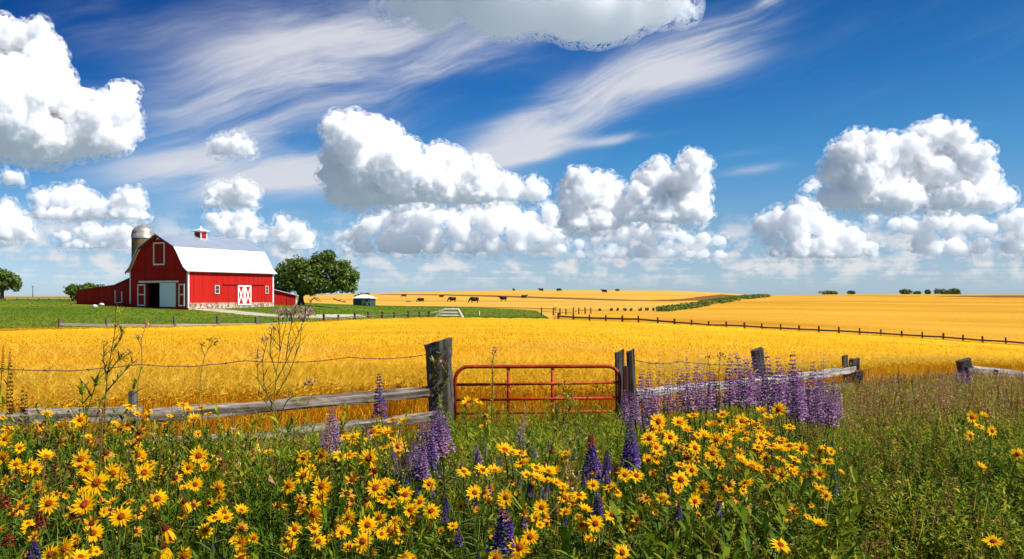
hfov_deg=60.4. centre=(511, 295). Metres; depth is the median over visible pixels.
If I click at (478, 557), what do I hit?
flower spike
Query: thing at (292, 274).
tree
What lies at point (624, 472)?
daisy
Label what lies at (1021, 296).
field margin
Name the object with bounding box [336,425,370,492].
flower spike
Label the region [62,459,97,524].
daisy
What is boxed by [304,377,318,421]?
pink flower
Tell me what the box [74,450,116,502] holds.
daisy
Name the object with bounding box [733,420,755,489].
daisy
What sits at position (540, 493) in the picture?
flower spike
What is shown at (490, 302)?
cow field
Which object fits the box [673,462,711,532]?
daisy
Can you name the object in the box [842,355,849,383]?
fence post
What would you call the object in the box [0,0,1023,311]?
sky
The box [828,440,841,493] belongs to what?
flower spike
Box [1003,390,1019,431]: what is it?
dock stalk
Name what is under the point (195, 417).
daisy
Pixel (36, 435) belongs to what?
daisy
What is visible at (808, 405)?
flower spike
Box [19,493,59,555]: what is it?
daisy
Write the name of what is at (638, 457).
flower spike
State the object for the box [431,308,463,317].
livestock panel
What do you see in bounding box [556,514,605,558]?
daisy
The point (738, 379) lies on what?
flower spike
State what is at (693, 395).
flower spike
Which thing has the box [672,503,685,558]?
flower spike
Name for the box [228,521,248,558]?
daisy
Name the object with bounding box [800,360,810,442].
flower spike
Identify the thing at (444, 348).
gate post
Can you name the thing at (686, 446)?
daisy
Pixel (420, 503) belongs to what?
daisy
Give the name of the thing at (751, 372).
flower spike
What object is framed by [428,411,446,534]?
flower spike
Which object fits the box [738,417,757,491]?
daisy
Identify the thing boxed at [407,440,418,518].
flower spike
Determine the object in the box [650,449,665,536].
daisy
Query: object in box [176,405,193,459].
daisy
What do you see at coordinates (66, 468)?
daisy
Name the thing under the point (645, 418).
flower spike
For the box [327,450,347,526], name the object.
daisy
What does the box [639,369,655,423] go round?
flower spike
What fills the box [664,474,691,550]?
daisy
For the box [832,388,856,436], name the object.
flower spike
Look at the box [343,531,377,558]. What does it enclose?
daisy
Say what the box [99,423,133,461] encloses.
daisy
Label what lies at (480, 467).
daisy
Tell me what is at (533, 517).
daisy
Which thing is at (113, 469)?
daisy
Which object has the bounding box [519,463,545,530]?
daisy
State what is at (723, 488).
daisy
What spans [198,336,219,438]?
tall weed
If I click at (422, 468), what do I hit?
flower spike
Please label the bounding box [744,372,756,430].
flower spike
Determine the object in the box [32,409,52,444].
daisy
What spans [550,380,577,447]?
tall weed
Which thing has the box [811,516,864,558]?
daisy
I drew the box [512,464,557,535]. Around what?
daisy
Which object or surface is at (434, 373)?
vine
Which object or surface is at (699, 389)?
flower spike
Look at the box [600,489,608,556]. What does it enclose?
flower spike
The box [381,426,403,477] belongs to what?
daisy
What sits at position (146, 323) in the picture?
tall weed
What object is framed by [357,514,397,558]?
daisy
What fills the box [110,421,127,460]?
daisy
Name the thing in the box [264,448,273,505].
daisy
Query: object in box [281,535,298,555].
daisy
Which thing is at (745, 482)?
daisy
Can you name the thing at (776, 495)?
daisy
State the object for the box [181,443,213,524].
daisy
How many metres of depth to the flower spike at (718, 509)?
3.52 m
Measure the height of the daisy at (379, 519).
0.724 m
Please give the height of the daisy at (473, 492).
0.789 m
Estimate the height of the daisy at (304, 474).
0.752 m
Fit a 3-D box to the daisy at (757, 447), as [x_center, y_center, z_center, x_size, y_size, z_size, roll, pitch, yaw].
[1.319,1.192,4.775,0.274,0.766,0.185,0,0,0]
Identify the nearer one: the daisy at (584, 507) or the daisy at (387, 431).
the daisy at (584, 507)
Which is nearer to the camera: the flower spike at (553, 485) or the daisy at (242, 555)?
the daisy at (242, 555)
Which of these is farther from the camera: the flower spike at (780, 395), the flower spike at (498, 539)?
the flower spike at (780, 395)
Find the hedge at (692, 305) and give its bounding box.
[655,294,770,311]
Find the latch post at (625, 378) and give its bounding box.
[623,366,627,417]
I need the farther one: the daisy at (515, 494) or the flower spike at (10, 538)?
the daisy at (515, 494)
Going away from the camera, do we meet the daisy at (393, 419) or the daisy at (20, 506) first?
the daisy at (20, 506)
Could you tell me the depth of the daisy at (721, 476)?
4.51 m
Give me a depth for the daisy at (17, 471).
4.11 m
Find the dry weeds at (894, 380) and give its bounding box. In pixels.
[0,365,1023,558]
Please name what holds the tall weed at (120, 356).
on the ground at (666, 426)
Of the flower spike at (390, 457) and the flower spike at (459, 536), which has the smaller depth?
the flower spike at (459, 536)
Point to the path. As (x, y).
(272, 315)
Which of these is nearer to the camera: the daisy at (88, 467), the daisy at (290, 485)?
the daisy at (290, 485)
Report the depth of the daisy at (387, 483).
3.99 m
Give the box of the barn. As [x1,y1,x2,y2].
[74,226,276,309]
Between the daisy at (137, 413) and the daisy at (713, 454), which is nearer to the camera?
the daisy at (713, 454)
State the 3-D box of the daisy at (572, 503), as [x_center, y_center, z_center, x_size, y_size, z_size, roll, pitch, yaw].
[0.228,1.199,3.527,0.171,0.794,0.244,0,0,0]
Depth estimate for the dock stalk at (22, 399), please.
6.12 m
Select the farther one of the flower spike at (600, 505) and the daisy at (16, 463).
the daisy at (16, 463)
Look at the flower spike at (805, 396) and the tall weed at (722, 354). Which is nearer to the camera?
the flower spike at (805, 396)
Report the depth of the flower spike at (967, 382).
17.42 m
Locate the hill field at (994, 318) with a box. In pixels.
[554,294,1023,344]
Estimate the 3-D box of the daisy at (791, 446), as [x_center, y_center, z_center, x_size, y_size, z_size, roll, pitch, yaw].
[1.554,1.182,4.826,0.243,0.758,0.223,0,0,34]
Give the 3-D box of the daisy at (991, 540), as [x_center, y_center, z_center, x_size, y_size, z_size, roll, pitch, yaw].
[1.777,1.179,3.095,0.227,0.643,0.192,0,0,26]
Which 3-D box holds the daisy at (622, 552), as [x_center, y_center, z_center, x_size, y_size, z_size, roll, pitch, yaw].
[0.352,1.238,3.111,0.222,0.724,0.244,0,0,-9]
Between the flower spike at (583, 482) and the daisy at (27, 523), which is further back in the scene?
the flower spike at (583, 482)
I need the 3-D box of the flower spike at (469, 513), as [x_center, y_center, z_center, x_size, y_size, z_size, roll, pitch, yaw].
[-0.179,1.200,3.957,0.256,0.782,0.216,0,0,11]
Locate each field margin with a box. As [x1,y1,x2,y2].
[377,294,738,300]
[436,306,548,308]
[949,295,1023,297]
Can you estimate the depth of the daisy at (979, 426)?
5.55 m
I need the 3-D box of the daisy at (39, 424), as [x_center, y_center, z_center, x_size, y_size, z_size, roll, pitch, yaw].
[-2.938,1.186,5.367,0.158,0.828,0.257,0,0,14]
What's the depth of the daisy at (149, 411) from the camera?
5.95 m
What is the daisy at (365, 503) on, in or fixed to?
on the ground at (666, 426)
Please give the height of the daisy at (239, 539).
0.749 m
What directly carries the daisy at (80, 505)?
on the ground at (666, 426)
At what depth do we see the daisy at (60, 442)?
4.67 m
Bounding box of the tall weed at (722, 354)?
[705,352,725,427]
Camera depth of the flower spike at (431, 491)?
3.81 m
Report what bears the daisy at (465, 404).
on the ground at (666, 426)
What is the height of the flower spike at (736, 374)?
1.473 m
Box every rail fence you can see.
[0,354,437,446]
[16,298,69,299]
[58,315,290,327]
[323,311,429,320]
[541,307,590,314]
[557,313,1023,343]
[635,360,855,398]
[959,366,1023,377]
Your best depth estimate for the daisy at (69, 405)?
6.17 m
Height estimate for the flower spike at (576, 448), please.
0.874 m
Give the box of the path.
[194,309,365,317]
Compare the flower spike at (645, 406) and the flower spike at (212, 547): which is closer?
the flower spike at (212, 547)
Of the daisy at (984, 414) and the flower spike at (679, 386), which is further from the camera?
the flower spike at (679, 386)
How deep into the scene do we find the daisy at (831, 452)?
4.63 m
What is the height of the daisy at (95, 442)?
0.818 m
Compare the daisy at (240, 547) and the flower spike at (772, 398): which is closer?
the daisy at (240, 547)
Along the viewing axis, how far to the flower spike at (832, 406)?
7.62 m
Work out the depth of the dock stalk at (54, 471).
4.10 m
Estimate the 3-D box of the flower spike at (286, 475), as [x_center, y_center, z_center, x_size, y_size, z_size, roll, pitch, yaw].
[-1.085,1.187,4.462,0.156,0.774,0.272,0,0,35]
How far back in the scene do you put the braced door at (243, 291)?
131.90 m
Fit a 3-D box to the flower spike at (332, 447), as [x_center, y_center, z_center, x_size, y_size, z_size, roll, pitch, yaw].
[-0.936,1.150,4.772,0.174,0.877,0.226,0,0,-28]
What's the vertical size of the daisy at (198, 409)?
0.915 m
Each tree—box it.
[0,268,22,298]
[274,249,359,304]
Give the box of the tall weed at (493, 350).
[488,347,500,456]
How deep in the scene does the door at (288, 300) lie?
144.76 m
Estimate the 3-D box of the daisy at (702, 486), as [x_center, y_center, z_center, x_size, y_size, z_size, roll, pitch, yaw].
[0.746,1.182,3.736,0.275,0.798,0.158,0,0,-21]
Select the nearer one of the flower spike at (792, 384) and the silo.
the flower spike at (792, 384)
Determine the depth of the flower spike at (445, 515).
3.49 m
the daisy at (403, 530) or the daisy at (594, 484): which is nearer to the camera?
the daisy at (403, 530)
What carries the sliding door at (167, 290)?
in the barn
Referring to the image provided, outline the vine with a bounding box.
[429,351,450,411]
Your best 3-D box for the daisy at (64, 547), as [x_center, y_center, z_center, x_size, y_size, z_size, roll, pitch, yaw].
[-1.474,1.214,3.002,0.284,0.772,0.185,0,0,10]
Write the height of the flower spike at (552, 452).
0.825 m
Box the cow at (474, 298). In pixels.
[468,297,478,302]
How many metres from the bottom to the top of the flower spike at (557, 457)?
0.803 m
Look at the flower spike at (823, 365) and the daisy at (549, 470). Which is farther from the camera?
the flower spike at (823, 365)
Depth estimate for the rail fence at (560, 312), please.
157.94 m
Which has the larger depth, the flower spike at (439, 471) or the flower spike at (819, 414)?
the flower spike at (819, 414)
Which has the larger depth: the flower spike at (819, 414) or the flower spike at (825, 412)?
the flower spike at (825, 412)
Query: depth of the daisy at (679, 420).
5.40 m
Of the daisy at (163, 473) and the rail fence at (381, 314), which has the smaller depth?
the daisy at (163, 473)
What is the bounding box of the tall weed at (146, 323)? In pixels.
[130,319,151,428]
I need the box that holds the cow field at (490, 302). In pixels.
[304,290,741,318]
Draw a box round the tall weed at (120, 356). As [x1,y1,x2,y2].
[97,304,137,429]
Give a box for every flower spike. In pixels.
[0,492,13,552]
[0,529,18,558]
[26,541,41,558]
[32,510,82,557]
[210,535,214,558]
[221,541,224,558]
[281,458,302,516]
[318,434,340,502]
[321,428,334,492]
[325,407,347,491]
[330,422,347,499]
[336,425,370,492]
[372,374,386,441]
[372,473,408,544]
[374,444,396,513]
[386,461,403,554]
[389,483,440,557]
[392,456,422,532]
[394,482,417,548]
[397,445,426,540]
[402,452,413,540]
[405,444,430,546]
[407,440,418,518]
[410,449,445,556]
[411,460,436,544]
[414,420,449,489]
[418,457,446,550]
[420,428,429,531]
[423,423,442,535]
[427,440,448,535]
[427,507,455,558]
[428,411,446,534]
[429,410,458,491]
[431,465,473,554]
[432,406,454,508]
[433,417,453,527]
[434,409,472,505]
[437,416,482,520]
[443,496,495,554]
[453,473,479,539]
[454,444,482,524]
[454,528,465,558]
[461,497,486,554]
[468,456,504,527]
[471,473,485,558]
[472,451,488,528]
[476,548,480,558]
[483,441,487,531]
[485,510,515,558]
[487,480,499,526]
[504,451,519,533]
[509,435,529,515]
[510,412,533,478]
[516,446,537,515]
[516,474,560,550]
[517,513,526,537]
[518,486,551,556]
[523,446,538,506]
[525,482,536,525]
[532,456,561,526]
[536,442,554,514]
[538,480,549,520]
[542,513,571,558]
[543,437,560,518]
[551,455,568,509]
[562,424,585,497]
[573,473,595,555]
[574,435,594,513]
[580,443,600,552]
[587,447,633,543]
[588,435,597,477]
[589,464,611,556]
[591,491,604,558]
[599,450,622,537]
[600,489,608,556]
[613,464,625,526]
[616,390,629,457]
[618,420,640,543]
[620,440,632,544]
[623,393,636,439]
[626,432,647,533]
[629,394,641,449]
[634,374,650,450]
[638,368,660,437]
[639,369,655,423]
[640,377,653,429]
[641,391,649,452]
[647,388,671,458]
[655,351,662,410]
[655,468,678,544]
[658,369,666,433]
[658,377,674,444]
[661,482,681,537]
[669,369,677,433]
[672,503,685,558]
[673,352,692,437]
[674,370,702,456]
[682,351,692,440]
[682,374,695,439]
[688,364,707,446]
[688,385,698,441]
[694,350,703,437]
[694,377,709,446]
[700,362,708,440]
[700,370,715,454]
[705,369,718,431]
[708,501,729,557]
[710,375,725,434]
[720,364,727,440]
[721,354,737,452]
[724,377,732,430]
[727,367,749,428]
[731,340,752,441]
[731,354,745,434]
[733,371,749,434]
[739,359,755,454]
[740,352,748,429]
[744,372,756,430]
[747,345,757,435]
[747,356,764,424]
[749,374,763,440]
[755,361,777,428]
[759,353,778,452]
[769,370,778,424]
[770,357,796,436]
[771,383,785,435]
[776,368,798,441]
[779,374,793,436]
[784,352,801,457]
[787,367,798,425]
[787,371,810,451]
[788,388,811,451]
[791,367,808,442]
[792,385,807,437]
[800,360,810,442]
[801,377,816,443]
[802,388,814,443]
[804,361,819,435]
[810,384,834,444]
[813,370,827,442]
[818,345,831,439]
[820,384,836,449]
[821,394,830,428]
[824,467,840,526]
[825,388,839,445]
[825,480,844,558]
[827,380,839,439]
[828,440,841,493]
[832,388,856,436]
[954,367,959,383]
[959,365,965,397]
[965,368,970,389]
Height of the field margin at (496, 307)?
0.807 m
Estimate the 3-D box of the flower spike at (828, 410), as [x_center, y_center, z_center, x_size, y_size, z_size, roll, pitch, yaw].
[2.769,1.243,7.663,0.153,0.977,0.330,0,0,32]
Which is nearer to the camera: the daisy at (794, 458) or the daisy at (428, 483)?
the daisy at (428, 483)
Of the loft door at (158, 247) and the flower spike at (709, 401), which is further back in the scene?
the loft door at (158, 247)
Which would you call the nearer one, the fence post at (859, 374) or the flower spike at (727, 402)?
the flower spike at (727, 402)
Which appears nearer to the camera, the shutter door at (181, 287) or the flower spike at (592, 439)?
the flower spike at (592, 439)
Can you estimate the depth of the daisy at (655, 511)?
3.73 m
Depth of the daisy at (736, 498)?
3.75 m
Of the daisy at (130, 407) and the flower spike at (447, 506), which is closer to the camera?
the flower spike at (447, 506)
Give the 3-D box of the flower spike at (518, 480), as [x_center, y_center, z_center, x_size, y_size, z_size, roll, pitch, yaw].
[0.116,1.203,3.936,0.256,0.784,0.216,0,0,11]
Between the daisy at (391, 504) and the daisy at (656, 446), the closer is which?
the daisy at (391, 504)
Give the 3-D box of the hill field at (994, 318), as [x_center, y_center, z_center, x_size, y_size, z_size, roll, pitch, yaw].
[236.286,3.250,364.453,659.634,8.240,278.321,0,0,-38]
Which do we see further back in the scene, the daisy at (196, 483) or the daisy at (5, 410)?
the daisy at (5, 410)
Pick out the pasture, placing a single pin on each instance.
(12, 298)
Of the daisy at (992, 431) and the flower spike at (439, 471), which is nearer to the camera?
the flower spike at (439, 471)
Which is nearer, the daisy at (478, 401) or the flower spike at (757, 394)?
the daisy at (478, 401)
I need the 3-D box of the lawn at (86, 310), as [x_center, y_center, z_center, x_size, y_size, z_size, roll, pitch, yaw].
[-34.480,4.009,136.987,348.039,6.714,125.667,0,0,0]
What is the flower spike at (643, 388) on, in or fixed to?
on the ground at (666, 426)
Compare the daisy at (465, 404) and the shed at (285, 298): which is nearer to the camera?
the daisy at (465, 404)
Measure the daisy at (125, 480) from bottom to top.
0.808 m
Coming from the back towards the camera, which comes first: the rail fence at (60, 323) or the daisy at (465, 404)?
the rail fence at (60, 323)
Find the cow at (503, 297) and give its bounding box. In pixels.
[498,296,506,300]
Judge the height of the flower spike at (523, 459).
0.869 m
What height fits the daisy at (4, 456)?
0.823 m
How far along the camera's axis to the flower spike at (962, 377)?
17.62 m
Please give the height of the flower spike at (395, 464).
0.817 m
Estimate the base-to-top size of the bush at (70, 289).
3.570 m
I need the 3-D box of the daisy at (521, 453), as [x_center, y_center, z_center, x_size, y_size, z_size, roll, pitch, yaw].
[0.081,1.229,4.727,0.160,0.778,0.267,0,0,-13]
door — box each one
[137,284,144,305]
[153,242,164,264]
[160,283,175,306]
[178,284,184,305]
[237,285,250,304]
[286,298,291,305]
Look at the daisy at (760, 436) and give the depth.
5.03 m
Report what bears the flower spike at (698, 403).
on the ground at (666, 426)
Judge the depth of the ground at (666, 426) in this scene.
16.41 m
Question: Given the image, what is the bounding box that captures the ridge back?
[4,290,834,296]
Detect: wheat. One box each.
[0,316,1023,445]
[0,317,1023,379]
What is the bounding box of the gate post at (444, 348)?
[424,337,454,433]
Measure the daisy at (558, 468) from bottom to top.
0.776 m
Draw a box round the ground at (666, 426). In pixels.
[369,398,909,445]
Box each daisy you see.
[0,415,24,457]
[0,425,14,460]
[0,431,34,505]
[0,449,15,557]
[0,456,39,527]
[0,499,43,558]
[1,457,33,530]
[2,488,19,525]
[3,403,15,447]
[5,474,42,507]
[7,509,43,557]
[8,480,44,537]
[10,463,71,558]
[14,468,36,536]
[16,429,69,488]
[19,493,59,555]
[21,519,65,558]
[24,531,41,558]
[30,421,44,460]
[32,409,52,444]
[37,448,67,504]
[41,544,75,558]
[49,480,85,552]
[49,490,61,538]
[50,418,70,466]
[50,436,79,501]
[50,465,65,532]
[55,510,83,551]
[56,536,74,558]
[58,464,71,537]
[60,448,91,503]
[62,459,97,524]
[63,402,96,450]
[63,421,92,464]
[63,470,132,557]
[65,433,94,503]
[67,440,96,496]
[70,412,90,478]
[70,491,97,558]
[70,514,123,558]
[71,548,91,558]
[72,523,104,558]
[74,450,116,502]
[82,496,130,548]
[83,462,140,540]
[91,402,107,432]
[91,434,115,459]
[91,548,106,558]
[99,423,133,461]
[99,474,165,558]
[99,494,141,558]
[102,463,125,534]
[102,505,117,558]
[107,404,136,461]
[108,505,149,558]
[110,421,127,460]
[112,421,132,466]
[120,446,157,516]
[122,423,145,485]
[122,497,157,557]
[125,489,188,558]
[125,513,142,558]
[127,434,158,493]
[131,460,176,518]
[132,411,155,460]
[134,464,168,530]
[140,524,191,556]
[144,409,154,451]
[146,472,188,537]
[147,414,175,471]
[155,541,193,558]
[171,499,192,558]
[173,475,203,546]
[175,402,194,450]
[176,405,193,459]
[178,461,196,549]
[179,412,216,465]
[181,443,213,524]
[183,498,229,558]
[185,510,261,558]
[188,405,210,463]
[188,513,229,558]
[189,479,230,555]
[196,522,215,558]
[216,505,235,552]
[222,503,249,554]
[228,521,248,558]
[232,534,247,553]
[234,549,248,558]
[235,531,259,558]
[259,494,306,558]
[261,502,286,551]
[263,521,309,558]
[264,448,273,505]
[270,476,326,556]
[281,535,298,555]
[291,450,321,517]
[294,466,314,523]
[296,489,338,558]
[298,447,330,506]
[304,476,334,555]
[305,503,326,558]
[309,532,326,558]
[322,524,387,558]
[326,450,357,511]
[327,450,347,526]
[327,499,395,558]
[330,489,355,548]
[336,447,377,524]
[336,525,347,555]
[338,432,357,480]
[340,432,372,476]
[340,434,359,475]
[342,509,356,557]
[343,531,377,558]
[344,471,377,549]
[347,497,377,558]
[350,424,384,467]
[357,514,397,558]
[364,502,418,558]
[366,477,404,548]
[367,443,407,484]
[367,464,398,531]
[367,486,419,553]
[372,509,408,554]
[378,478,426,545]
[379,416,397,466]
[380,521,398,558]
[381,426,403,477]
[385,481,406,550]
[386,416,421,460]
[386,515,410,558]
[387,498,397,554]
[390,437,411,482]
[396,520,410,558]
[397,550,416,558]
[402,477,435,556]
[402,495,426,555]
[415,521,479,558]
[421,502,449,557]
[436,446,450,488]
[447,395,473,486]
[453,467,472,553]
[455,484,520,556]
[455,497,493,558]
[461,403,471,470]
[462,489,492,554]
[472,413,491,463]
[474,398,492,453]
[474,463,519,513]
[483,528,502,557]
[485,463,517,534]
[485,480,518,543]
[487,502,509,558]
[488,548,504,558]
[496,442,521,489]
[497,489,514,529]
[507,536,531,558]
[510,527,545,558]
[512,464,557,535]
[513,449,533,507]
[514,457,536,507]
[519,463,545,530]
[519,498,550,558]
[520,469,550,501]
[523,498,561,558]
[524,513,557,557]
[531,471,563,551]
[532,519,558,558]
[538,477,583,542]
[541,476,560,557]
[545,481,569,552]
[546,449,570,521]
[548,497,583,558]
[551,465,580,557]
[552,470,609,545]
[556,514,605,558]
[557,491,576,555]
[559,506,571,558]
[561,516,603,558]
[571,491,609,558]
[572,478,609,558]
[578,501,595,557]
[581,482,619,545]
[595,513,651,558]
[604,508,653,558]
[610,467,657,537]
[613,544,630,558]
[615,436,663,500]
[621,413,666,485]
[622,492,670,556]
[629,468,655,545]
[630,497,658,555]
[634,414,678,495]
[636,494,678,558]
[638,431,664,498]
[642,454,660,520]
[642,493,667,557]
[649,430,679,488]
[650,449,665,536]
[654,470,713,550]
[655,428,669,488]
[662,415,702,497]
[664,423,699,487]
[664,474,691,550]
[671,442,699,495]
[671,461,691,512]
[673,455,703,501]
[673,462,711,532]
[675,413,703,461]
[675,494,716,558]
[677,479,710,556]
[682,443,699,497]
[683,439,715,511]
[693,428,725,510]
[699,445,720,511]
[701,427,743,487]
[706,420,717,489]
[706,432,733,503]
[707,483,738,551]
[710,410,737,471]
[713,421,755,501]
[713,457,730,506]
[714,431,733,508]
[716,496,748,556]
[724,479,760,549]
[729,446,752,494]
[730,436,751,484]
[730,459,760,517]
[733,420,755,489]
[735,413,763,466]
[736,453,763,527]
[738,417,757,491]
[738,478,767,553]
[748,431,778,508]
[750,467,789,524]
[751,455,810,516]
[751,472,780,547]
[752,443,772,500]
[752,452,778,532]
[754,425,774,486]
[754,464,793,530]
[755,456,786,530]
[756,406,772,478]
[756,412,774,467]
[756,431,790,497]
[760,442,779,499]
[765,402,788,465]
[766,465,778,549]
[767,506,818,558]
[768,424,803,502]
[769,442,798,503]
[770,538,790,558]
[771,463,800,518]
[774,435,789,494]
[782,442,805,509]
[791,448,824,511]
[792,485,829,555]
[794,440,833,504]
[797,458,855,534]
[798,467,843,529]
[800,455,831,518]
[802,467,847,531]
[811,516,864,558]
[820,444,837,516]
[821,490,884,557]
[965,430,987,500]
[966,410,991,474]
[968,461,1005,552]
[973,424,996,500]
[974,422,989,476]
[980,411,1008,473]
[982,534,1004,558]
[999,448,1023,507]
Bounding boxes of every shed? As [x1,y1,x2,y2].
[274,289,298,305]
[353,294,375,305]
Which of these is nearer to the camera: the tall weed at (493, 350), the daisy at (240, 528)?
the daisy at (240, 528)
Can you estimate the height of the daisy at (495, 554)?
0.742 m
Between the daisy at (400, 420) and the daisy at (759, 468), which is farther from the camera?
the daisy at (400, 420)
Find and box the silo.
[131,225,154,259]
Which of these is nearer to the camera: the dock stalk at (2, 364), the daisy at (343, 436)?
the daisy at (343, 436)
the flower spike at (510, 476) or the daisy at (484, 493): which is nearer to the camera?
the daisy at (484, 493)
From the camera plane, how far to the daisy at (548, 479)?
3.96 m
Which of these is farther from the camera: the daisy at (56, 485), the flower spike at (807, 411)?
the flower spike at (807, 411)
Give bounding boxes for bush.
[63,282,104,299]
[818,290,837,294]
[898,288,912,293]
[934,288,952,293]
[949,288,960,293]
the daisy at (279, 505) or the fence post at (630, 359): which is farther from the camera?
the fence post at (630, 359)
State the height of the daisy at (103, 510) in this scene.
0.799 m
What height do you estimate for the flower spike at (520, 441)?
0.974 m
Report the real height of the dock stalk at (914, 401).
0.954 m
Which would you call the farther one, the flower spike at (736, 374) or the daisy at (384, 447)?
the flower spike at (736, 374)
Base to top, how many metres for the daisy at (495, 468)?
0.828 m
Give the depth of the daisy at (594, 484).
3.81 m
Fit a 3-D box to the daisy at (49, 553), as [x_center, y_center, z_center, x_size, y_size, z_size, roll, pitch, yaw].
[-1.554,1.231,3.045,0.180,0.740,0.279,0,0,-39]
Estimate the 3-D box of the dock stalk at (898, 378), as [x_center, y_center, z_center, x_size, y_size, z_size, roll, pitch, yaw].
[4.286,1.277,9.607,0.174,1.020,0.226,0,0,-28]
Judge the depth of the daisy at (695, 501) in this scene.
3.66 m
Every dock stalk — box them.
[0,345,4,408]
[0,351,10,439]
[0,362,12,433]
[4,440,57,545]
[17,387,24,441]
[23,392,36,455]
[896,367,907,423]
[908,377,919,421]
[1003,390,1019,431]
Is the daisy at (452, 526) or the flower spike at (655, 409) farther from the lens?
the flower spike at (655, 409)
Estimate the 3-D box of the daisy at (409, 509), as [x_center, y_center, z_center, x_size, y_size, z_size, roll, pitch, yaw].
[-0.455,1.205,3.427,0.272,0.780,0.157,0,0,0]
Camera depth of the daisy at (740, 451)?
4.60 m
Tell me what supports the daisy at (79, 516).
on the ground at (666, 426)
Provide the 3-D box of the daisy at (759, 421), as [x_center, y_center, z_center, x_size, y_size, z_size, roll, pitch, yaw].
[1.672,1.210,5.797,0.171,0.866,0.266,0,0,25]
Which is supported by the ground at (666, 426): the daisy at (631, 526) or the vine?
the daisy at (631, 526)
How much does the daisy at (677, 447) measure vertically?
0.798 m
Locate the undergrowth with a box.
[0,368,1023,558]
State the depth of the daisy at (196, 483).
3.85 m
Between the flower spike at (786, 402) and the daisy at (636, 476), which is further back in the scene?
the flower spike at (786, 402)
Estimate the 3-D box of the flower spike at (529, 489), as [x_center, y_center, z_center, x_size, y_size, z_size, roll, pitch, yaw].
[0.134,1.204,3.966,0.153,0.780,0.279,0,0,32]
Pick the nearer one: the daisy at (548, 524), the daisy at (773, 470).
the daisy at (548, 524)
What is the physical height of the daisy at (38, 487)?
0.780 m
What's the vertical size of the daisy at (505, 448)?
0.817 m
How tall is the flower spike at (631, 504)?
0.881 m
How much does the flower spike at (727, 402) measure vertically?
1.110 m
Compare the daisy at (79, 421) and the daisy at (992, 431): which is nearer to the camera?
the daisy at (992, 431)
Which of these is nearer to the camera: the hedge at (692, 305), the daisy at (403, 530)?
the daisy at (403, 530)
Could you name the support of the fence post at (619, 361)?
on the ground at (666, 426)
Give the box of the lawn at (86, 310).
[0,300,548,329]
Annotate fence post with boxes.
[615,349,624,420]
[626,348,637,419]
[750,347,769,402]
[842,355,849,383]
[849,357,859,381]
[854,370,862,385]
[955,357,972,379]
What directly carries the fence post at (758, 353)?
on the ground at (666, 426)
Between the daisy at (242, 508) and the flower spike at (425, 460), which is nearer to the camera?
the daisy at (242, 508)
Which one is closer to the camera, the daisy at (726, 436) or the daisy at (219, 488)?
the daisy at (219, 488)
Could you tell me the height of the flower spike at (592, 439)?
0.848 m
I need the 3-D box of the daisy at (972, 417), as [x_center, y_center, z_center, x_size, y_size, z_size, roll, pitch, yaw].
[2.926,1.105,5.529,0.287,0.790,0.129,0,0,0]
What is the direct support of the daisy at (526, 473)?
on the ground at (666, 426)
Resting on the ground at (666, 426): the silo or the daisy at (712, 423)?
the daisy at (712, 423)
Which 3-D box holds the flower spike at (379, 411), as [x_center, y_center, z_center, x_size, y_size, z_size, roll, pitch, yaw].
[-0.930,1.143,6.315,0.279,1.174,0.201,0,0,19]
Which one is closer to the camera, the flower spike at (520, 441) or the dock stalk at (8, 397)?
the flower spike at (520, 441)
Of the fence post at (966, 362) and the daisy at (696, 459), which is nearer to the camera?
the daisy at (696, 459)
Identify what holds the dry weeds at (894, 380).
on the ground at (666, 426)
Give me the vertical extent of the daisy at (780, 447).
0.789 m
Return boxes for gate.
[453,364,620,425]
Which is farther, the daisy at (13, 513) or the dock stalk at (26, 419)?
the dock stalk at (26, 419)
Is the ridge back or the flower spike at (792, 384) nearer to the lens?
the flower spike at (792, 384)
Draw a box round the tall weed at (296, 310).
[250,298,315,444]
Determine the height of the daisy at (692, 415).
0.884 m
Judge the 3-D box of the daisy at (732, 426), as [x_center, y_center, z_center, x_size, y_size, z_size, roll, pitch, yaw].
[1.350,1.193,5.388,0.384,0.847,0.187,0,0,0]
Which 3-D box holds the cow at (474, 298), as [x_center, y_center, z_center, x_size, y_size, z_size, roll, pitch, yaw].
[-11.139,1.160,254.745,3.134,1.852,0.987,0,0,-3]
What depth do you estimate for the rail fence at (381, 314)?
111.70 m
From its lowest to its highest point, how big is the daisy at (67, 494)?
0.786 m
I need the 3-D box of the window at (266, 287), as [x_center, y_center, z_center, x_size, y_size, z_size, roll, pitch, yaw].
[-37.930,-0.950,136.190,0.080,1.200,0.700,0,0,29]
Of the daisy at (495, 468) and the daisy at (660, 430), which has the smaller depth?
the daisy at (495, 468)
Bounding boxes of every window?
[215,285,219,293]
[265,286,268,293]
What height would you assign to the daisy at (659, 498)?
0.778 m
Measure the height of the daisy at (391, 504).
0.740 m
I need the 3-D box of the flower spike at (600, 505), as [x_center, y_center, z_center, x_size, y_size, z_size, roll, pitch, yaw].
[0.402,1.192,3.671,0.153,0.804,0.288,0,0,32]
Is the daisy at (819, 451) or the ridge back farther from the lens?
the ridge back
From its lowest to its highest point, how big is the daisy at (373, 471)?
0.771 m
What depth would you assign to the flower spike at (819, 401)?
8.28 m
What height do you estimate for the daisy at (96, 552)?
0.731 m
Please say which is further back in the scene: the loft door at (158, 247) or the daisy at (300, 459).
the loft door at (158, 247)
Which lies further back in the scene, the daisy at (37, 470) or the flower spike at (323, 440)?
the flower spike at (323, 440)
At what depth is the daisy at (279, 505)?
3.72 m
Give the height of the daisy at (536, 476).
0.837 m
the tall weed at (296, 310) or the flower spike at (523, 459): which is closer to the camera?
the flower spike at (523, 459)
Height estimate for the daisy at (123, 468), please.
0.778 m
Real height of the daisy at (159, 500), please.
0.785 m

